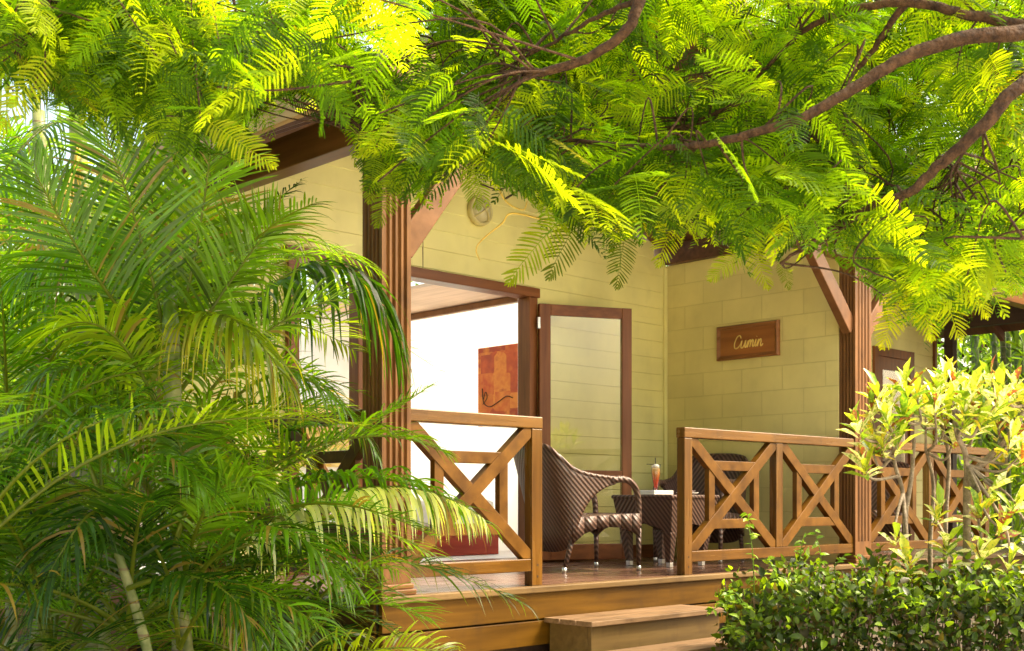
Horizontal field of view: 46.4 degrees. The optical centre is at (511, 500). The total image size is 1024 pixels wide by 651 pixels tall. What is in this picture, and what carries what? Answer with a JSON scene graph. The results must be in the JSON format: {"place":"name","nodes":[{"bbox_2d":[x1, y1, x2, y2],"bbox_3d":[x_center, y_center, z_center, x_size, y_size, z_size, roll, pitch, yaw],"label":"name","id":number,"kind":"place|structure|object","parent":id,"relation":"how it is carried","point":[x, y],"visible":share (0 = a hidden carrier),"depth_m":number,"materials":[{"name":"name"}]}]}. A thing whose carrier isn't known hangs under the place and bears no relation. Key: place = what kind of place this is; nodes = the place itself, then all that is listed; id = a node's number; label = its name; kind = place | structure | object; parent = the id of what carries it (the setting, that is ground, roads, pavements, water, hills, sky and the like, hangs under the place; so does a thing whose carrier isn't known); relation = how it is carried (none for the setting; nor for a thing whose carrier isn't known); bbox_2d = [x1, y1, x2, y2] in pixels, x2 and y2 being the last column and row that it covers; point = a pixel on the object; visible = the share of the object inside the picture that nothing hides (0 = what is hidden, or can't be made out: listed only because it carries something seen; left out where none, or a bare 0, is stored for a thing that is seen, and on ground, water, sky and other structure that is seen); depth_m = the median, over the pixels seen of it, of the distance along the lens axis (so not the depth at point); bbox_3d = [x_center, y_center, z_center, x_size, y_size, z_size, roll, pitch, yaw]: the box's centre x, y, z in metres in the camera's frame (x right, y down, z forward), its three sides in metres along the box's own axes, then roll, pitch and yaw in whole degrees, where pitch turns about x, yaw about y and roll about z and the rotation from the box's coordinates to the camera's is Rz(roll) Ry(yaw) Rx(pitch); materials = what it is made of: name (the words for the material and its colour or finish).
{"place":"outdoors","nodes":[
{"label":"outdoors","id":0,"kind":"place"},
{"bbox_2d":[0,511,1023,650],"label":"ground","id":1,"kind":"structure","parent":0,"point":[841,635],"depth_m":8.90,"materials":[{"name":"soil"}]},
{"bbox_2d":[0,101,96,490],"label":"background tree","id":2,"kind":"object","parent":1,"relation":"on","point":[13,106],"depth_m":11.09,"materials":[{"name":"green plant"}]},
{"bbox_2d":[0,153,128,392],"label":"areca palm","id":3,"kind":"object","parent":1,"relation":"on","point":[19,246],"visible":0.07,"depth_m":6.29,"materials":[{"name":"plant"}]},
{"bbox_2d":[0,482,162,639],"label":"areca palm","id":4,"kind":"object","parent":1,"relation":"on","point":[4,596],"visible":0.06,"depth_m":6.37,"materials":[{"name":"plant"}]},
{"bbox_2d":[0,41,173,650],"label":"areca palm","id":5,"kind":"object","parent":1,"relation":"on","point":[39,124],"visible":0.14,"depth_m":5.74,"materials":[{"name":"plant"}]},
{"bbox_2d":[0,110,328,625],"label":"areca palm","id":6,"kind":"object","parent":1,"relation":"on","point":[18,128],"visible":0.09,"depth_m":6.61,"materials":[{"name":"plant"}]},
{"bbox_2d":[0,80,340,520],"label":"background tree","id":7,"kind":"object","parent":1,"relation":"on","point":[29,418],"visible":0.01,"depth_m":12.28,"materials":[{"name":"green plant"}]},
{"bbox_2d":[0,203,357,650],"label":"areca palm","id":8,"kind":"object","parent":1,"relation":"on","point":[85,391],"visible":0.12,"depth_m":5.70,"materials":[{"name":"plant"}]},
{"bbox_2d":[0,527,368,650],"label":"areca palm","id":9,"kind":"object","parent":1,"relation":"on","point":[164,609],"visible":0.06,"depth_m":5.85,"materials":[{"name":"plant"}]},
{"bbox_2d":[0,350,374,534],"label":"areca palm","id":10,"kind":"object","parent":1,"relation":"on","point":[105,417],"visible":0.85,"depth_m":4.12,"materials":[{"name":"plant"}]},
{"bbox_2d":[0,197,374,650],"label":"areca palm","id":11,"kind":"object","parent":1,"relation":"on","point":[20,370],"visible":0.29,"depth_m":5.43,"materials":[{"name":"plant"}]},
{"bbox_2d":[0,379,406,650],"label":"areca palm","id":12,"kind":"object","parent":1,"relation":"on","point":[105,514],"visible":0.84,"depth_m":4.31,"materials":[{"name":"plant"}]},
{"bbox_2d":[0,442,412,650],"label":"areca palm","id":13,"kind":"object","parent":1,"relation":"on","point":[48,639],"visible":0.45,"depth_m":4.80,"materials":[{"name":"plant"}]},
{"bbox_2d":[0,213,444,650],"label":"areca palm","id":14,"kind":"object","parent":1,"relation":"on","point":[288,359],"visible":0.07,"depth_m":7.17,"materials":[{"name":"plant"}]},
{"bbox_2d":[8,543,464,650],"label":"areca palm","id":15,"kind":"object","parent":1,"relation":"on","point":[202,641],"visible":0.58,"depth_m":5.15,"materials":[{"name":"plant"}]},
{"bbox_2d":[96,4,418,416],"bbox_3d":[-3.373,-3.138,16.719,6.186,8.530,5.840,0,0,-6],"label":"background tree","id":16,"kind":"object","parent":1,"relation":"on","point":[310,280],"depth_m":15.77,"materials":[{"name":"green plant"}]},
{"bbox_2d":[0,96,539,650],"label":"areca palm","id":17,"kind":"object","parent":1,"relation":"on","point":[194,282],"visible":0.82,"depth_m":4.76,"materials":[{"name":"plant"}]},
{"bbox_2d":[115,378,434,644],"bbox_3d":[-1.285,0.140,6.300,2.066,1.745,2.051,0,0,-44],"label":"areca palm","id":18,"kind":"object","parent":1,"relation":"on","point":[275,460],"visible":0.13,"depth_m":6.26,"materials":[{"name":"plant"}]},
{"bbox_2d":[0,0,1023,650],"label":"house","id":19,"kind":"structure","parent":1,"relation":"on","point":[630,376],"depth_m":9.54,"materials":[{"name":"beige paint"}]},
{"bbox_2d":[208,409,362,575],"bbox_3d":[-1.302,0.002,6.890,0.072,0.974,1.659,0,0,-44],"label":"wooden balustrade","id":20,"kind":"object","parent":19,"relation":"on","point":[350,458],"visible":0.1,"depth_m":6.57,"materials":[{"name":"brown wood"}]},
{"bbox_2d":[299,404,348,466],"bbox_3d":[-2.134,-0.685,12.503,1.700,0.650,0.042,0,0,-44],"label":"painting","id":21,"kind":"object","parent":19,"relation":"attached to","point":[331,448],"visible":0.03,"depth_m":12.66},
{"bbox_2d":[301,500,497,560],"bbox_3d":[-1.524,0.245,10.935,2.400,0.510,1.550,0,0,-44],"label":"bed","id":22,"kind":"object","parent":19,"relation":"on","point":[453,546],"visible":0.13,"depth_m":10.88,"materials":[{"name":"red fabric"}]},
{"bbox_2d":[411,408,542,585],"bbox_3d":[-0.201,0.002,6.596,0.989,0.974,0.072,0,0,-44],"label":"wooden balustrade","id":23,"kind":"object","parent":19,"relation":"on","point":[527,433],"visible":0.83,"depth_m":6.66,"materials":[{"name":"brown wood"}]},
{"bbox_2d":[467,195,492,225],"bbox_3d":[-0.224,-2.200,9.041,0.232,0.232,0.102,0,0,-44],"label":"wall lamp","id":24,"kind":"object","parent":19,"relation":"attached to","point":[483,216],"visible":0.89,"depth_m":9.01,"materials":[{"name":"glass"}]},
{"bbox_2d":[478,343,517,426],"bbox_3d":[-0.079,-1.145,11.823,0.062,0.790,0.740,0,0,-44],"label":"painting","id":25,"kind":"object","parent":19,"relation":"attached to","point":[497,379],"visible":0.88,"depth_m":11.86,"materials":[{"name":"orange paint"}]},
{"bbox_2d":[513,443,641,573],"bbox_3d":[0.427,0.045,8.400,0.786,0.896,0.650,0,0,-29],"label":"wicker armchair","id":26,"kind":"object","parent":19,"relation":"on","point":[569,491],"visible":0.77,"depth_m":8.11,"materials":[{"name":"wicker"}]},
{"bbox_2d":[537,303,631,559],"bbox_3d":[0.581,-0.545,9.574,0.818,2.030,0.052,0,0,-19],"label":"door","id":27,"kind":"structure","parent":19,"relation":"in","point":[545,311],"depth_m":9.60,"materials":[{"name":"brown wood"}]},
{"bbox_2d":[611,495,719,567],"bbox_3d":[1.162,0.222,9.046,0.584,0.534,0.584,0,0,-44],"label":"side table","id":28,"kind":"object","parent":19,"relation":"on","point":[659,514],"visible":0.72,"depth_m":8.85,"materials":[{"name":"wicker"}]},
{"bbox_2d":[640,490,673,494],"bbox_3d":[1.070,-0.063,9.027,0.232,0.033,0.202,0,0,-44],"label":"napkin tray","id":29,"kind":"object","parent":28,"relation":"on","point":[656,492],"visible":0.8,"depth_m":8.94,"materials":[{"name":"white ceramic"}]},
{"bbox_2d":[648,458,660,489],"bbox_3d":[1.072,-0.195,8.995,0.092,0.261,0.083,0,0,-44],"label":"cocktail","id":30,"kind":"object","parent":29,"relation":"on","point":[655,469],"visible":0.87,"depth_m":8.98,"materials":[{"name":"orange glass"}]},
{"bbox_2d":[653,453,748,563],"bbox_3d":[1.563,0.045,9.778,0.650,0.896,0.785,0,0,28],"label":"wicker armchair","id":31,"kind":"object","parent":19,"relation":"on","point":[720,537],"visible":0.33,"depth_m":9.96,"materials":[{"name":"wicker"}]},
{"bbox_2d":[717,319,779,360],"bbox_3d":[1.970,-1.340,10.007,0.040,0.290,0.620,0,0,-44],"label":"wall sign","id":32,"kind":"object","parent":19,"relation":"attached to","point":[749,340],"visible":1,"depth_m":9.99,"materials":[{"name":"brown wood"}]},
{"bbox_2d":[676,427,853,574],"bbox_3d":[1.877,0.002,8.603,2.140,0.974,0.072,0,0,-44],"label":"wooden balustrade","id":33,"kind":"object","parent":19,"relation":"on","point":[776,538],"visible":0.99,"depth_m":8.43,"materials":[{"name":"brown wood"}]},
{"bbox_2d":[871,461,909,550],"bbox_3d":[3.590,0.045,11.767,0.650,0.896,0.785,0,0,26],"label":"wicker armchair","id":34,"kind":"object","parent":19,"relation":"on","point":[887,529],"visible":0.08,"depth_m":11.98,"materials":[{"name":"wicker"}]},
{"bbox_2d":[871,442,989,551],"bbox_3d":[3.594,0.002,10.261,2.154,0.974,0.072,0,0,-44],"label":"wooden balustrade","id":35,"kind":"object","parent":19,"relation":"on","point":[885,511],"visible":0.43,"depth_m":10.12,"materials":[{"name":"brown wood"}]},
{"bbox_2d":[0,0,1023,351],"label":"flame tree","id":36,"kind":"object","parent":1,"relation":"on","point":[828,100],"visible":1,"depth_m":3.59,"materials":[{"name":"green plant"}]},
{"bbox_2d":[507,127,1023,551],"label":"house","id":37,"kind":"structure","parent":1,"relation":"on","point":[907,344],"depth_m":13.71,"materials":[{"name":"beige paint"}]},
{"bbox_2d":[872,345,913,541],"bbox_3d":[4.302,-0.610,13.468,0.900,2.200,0.040,0,0,-44],"label":"door","id":38,"kind":"structure","parent":37,"relation":"in","point":[885,363],"depth_m":13.43,"materials":[{"name":"brown wood"}]},
{"bbox_2d":[666,265,981,414],"bbox_3d":[4.664,-2.914,21.837,7.396,7.860,7.586,0,0,-44],"label":"background tree","id":39,"kind":"object","parent":1,"relation":"on","point":[943,350],"depth_m":20.97,"materials":[{"name":"green plant"}]},
{"bbox_2d":[705,512,1023,650],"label":"hedge","id":40,"kind":"object","parent":1,"relation":"on","point":[977,587],"visible":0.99,"depth_m":6.20,"materials":[{"name":"green plant"}]},
{"bbox_2d":[835,357,937,643],"bbox_3d":[2.105,0.104,6.639,0.467,1.812,0.771,0,0,29],"label":"croton shrub","id":41,"kind":"object","parent":1,"relation":"on","point":[872,435],"visible":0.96,"depth_m":6.58,"materials":[{"name":"yellow plant"}]},
{"bbox_2d":[907,355,983,649],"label":"croton shrub","id":42,"kind":"object","parent":1,"relation":"on","point":[939,379],"visible":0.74,"depth_m":6.91,"materials":[{"name":"yellow plant"}]},
{"bbox_2d":[937,342,964,536],"bbox_3d":[7.005,-1.114,19.848,1.015,4.252,1.041,0,0,-44],"label":"bamboo","id":43,"kind":"object","parent":1,"relation":"on","point":[939,431],"visible":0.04,"depth_m":19.71,"materials":[{"name":"green plant"}]},
{"bbox_2d":[937,334,998,537],"bbox_3d":[5.621,-1.048,15.110,0.900,4.119,0.998,0,0,-44],"label":"bamboo","id":44,"kind":"object","parent":1,"relation":"on","point":[960,531],"visible":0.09,"depth_m":15.08,"materials":[{"name":"green plant"}]},
{"bbox_2d":[957,335,992,539],"bbox_3d":[7.082,-0.931,18.109,1.006,3.888,1.167,0,0,-44],"label":"bamboo","id":45,"kind":"object","parent":1,"relation":"on","point":[972,346],"visible":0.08,"depth_m":18.08,"materials":[{"name":"green plant"}]},
{"bbox_2d":[939,337,1013,533],"bbox_3d":[6.963,-1.035,17.892,1.269,4.095,1.065,0,0,-3],"label":"bamboo","id":46,"kind":"object","parent":1,"relation":"on","point":[968,441],"visible":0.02,"depth_m":17.92,"materials":[{"name":"green plant"}]},
{"bbox_2d":[957,334,999,539],"bbox_3d":[6.955,-1.230,17.494,1.037,4.482,0.950,0,0,16],"label":"bamboo","id":47,"kind":"object","parent":1,"relation":"on","point":[976,343],"visible":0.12,"depth_m":17.50,"materials":[{"name":"green plant"}]},
{"bbox_2d":[937,335,1023,537],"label":"background tree","id":48,"kind":"object","parent":1,"relation":"on","point":[984,348],"visible":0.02,"depth_m":22.14,"materials":[{"name":"green plant"}]},
{"bbox_2d":[937,333,1023,514],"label":"background tree","id":49,"kind":"object","parent":1,"relation":"on","point":[964,368],"visible":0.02,"depth_m":20.66,"materials":[{"name":"green plant"}]},
{"bbox_2d":[940,279,1023,537],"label":"garden shelter","id":50,"kind":"object","parent":1,"relation":"on","point":[1016,315],"visible":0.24,"depth_m":13.19,"materials":[{"name":"brown wood"}]},
{"bbox_2d":[942,354,1023,650],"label":"croton shrub","id":51,"kind":"object","parent":1,"relation":"on","point":[973,486],"visible":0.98,"depth_m":6.50,"materials":[{"name":"yellow plant"}]},
{"bbox_2d":[957,334,1015,533],"bbox_3d":[7.426,-1.392,18.086,1.298,5.589,1.080,0,0,-44],"label":"bamboo","id":52,"kind":"object","parent":1,"relation":"on","point":[990,345],"visible":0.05,"depth_m":18.07,"materials":[{"name":"green plant"}]},
{"bbox_2d":[968,336,1018,537],"bbox_3d":[7.194,-1.799,17.472,1.185,5.623,1.031,0,0,-44],"label":"bamboo","id":53,"kind":"object","parent":1,"relation":"on","point":[984,441],"visible":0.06,"depth_m":17.48,"materials":[{"name":"green plant"}]},
{"bbox_2d":[967,331,1023,543],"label":"bamboo","id":54,"kind":"object","parent":1,"relation":"on","point":[996,358],"visible":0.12,"depth_m":14.99,"materials":[{"name":"green plant"}]},
{"bbox_2d":[967,341,1023,529],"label":"bamboo","id":55,"kind":"object","parent":1,"relation":"on","point":[1012,362],"visible":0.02,"depth_m":17.85,"materials":[{"name":"green plant"}]},
{"bbox_2d":[975,331,1023,543],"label":"bamboo","id":56,"kind":"object","parent":1,"relation":"on","point":[1003,348],"visible":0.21,"depth_m":14.54,"materials":[{"name":"green plant"}]},
{"bbox_2d":[978,330,1023,543],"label":"bamboo","id":57,"kind":"object","parent":1,"relation":"on","point":[1001,419],"visible":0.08,"depth_m":15.39,"materials":[{"name":"green plant"}]},
{"bbox_2d":[985,330,1023,537],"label":"bamboo","id":58,"kind":"object","parent":1,"relation":"on","point":[1008,351],"visible":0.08,"depth_m":15.46,"materials":[{"name":"green plant"}]},
{"bbox_2d":[986,340,1022,543],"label":"bamboo","id":59,"kind":"object","parent":1,"relation":"on","point":[1013,346],"visible":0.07,"depth_m":16.75,"materials":[{"name":"green plant"}]},
{"bbox_2d":[988,331,1023,543],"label":"bamboo","id":60,"kind":"object","parent":1,"relation":"on","point":[1018,479],"visible":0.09,"depth_m":17.52,"materials":[{"name":"green plant"}]},
{"bbox_2d":[1012,332,1023,542],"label":"bamboo","id":61,"kind":"object","parent":1,"relation":"on","point":[1020,361],"visible":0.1,"depth_m":17.49,"materials":[{"name":"green plant"}]},
{"bbox_2d":[0,0,1023,510],"label":"sky","id":62,"kind":"structure","parent":0,"point":[51,116],"materials":[{"name":"white"}]},
{"label":"path","id":63,"kind":"structure","parent":0,"visible":0},
{"bbox_2d":[544,604,774,650],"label":"wooden steps","id":64,"kind":"structure","parent":63,"relation":"on","point":[680,627],"depth_m":6.92,"materials":[{"name":"brown wood"}]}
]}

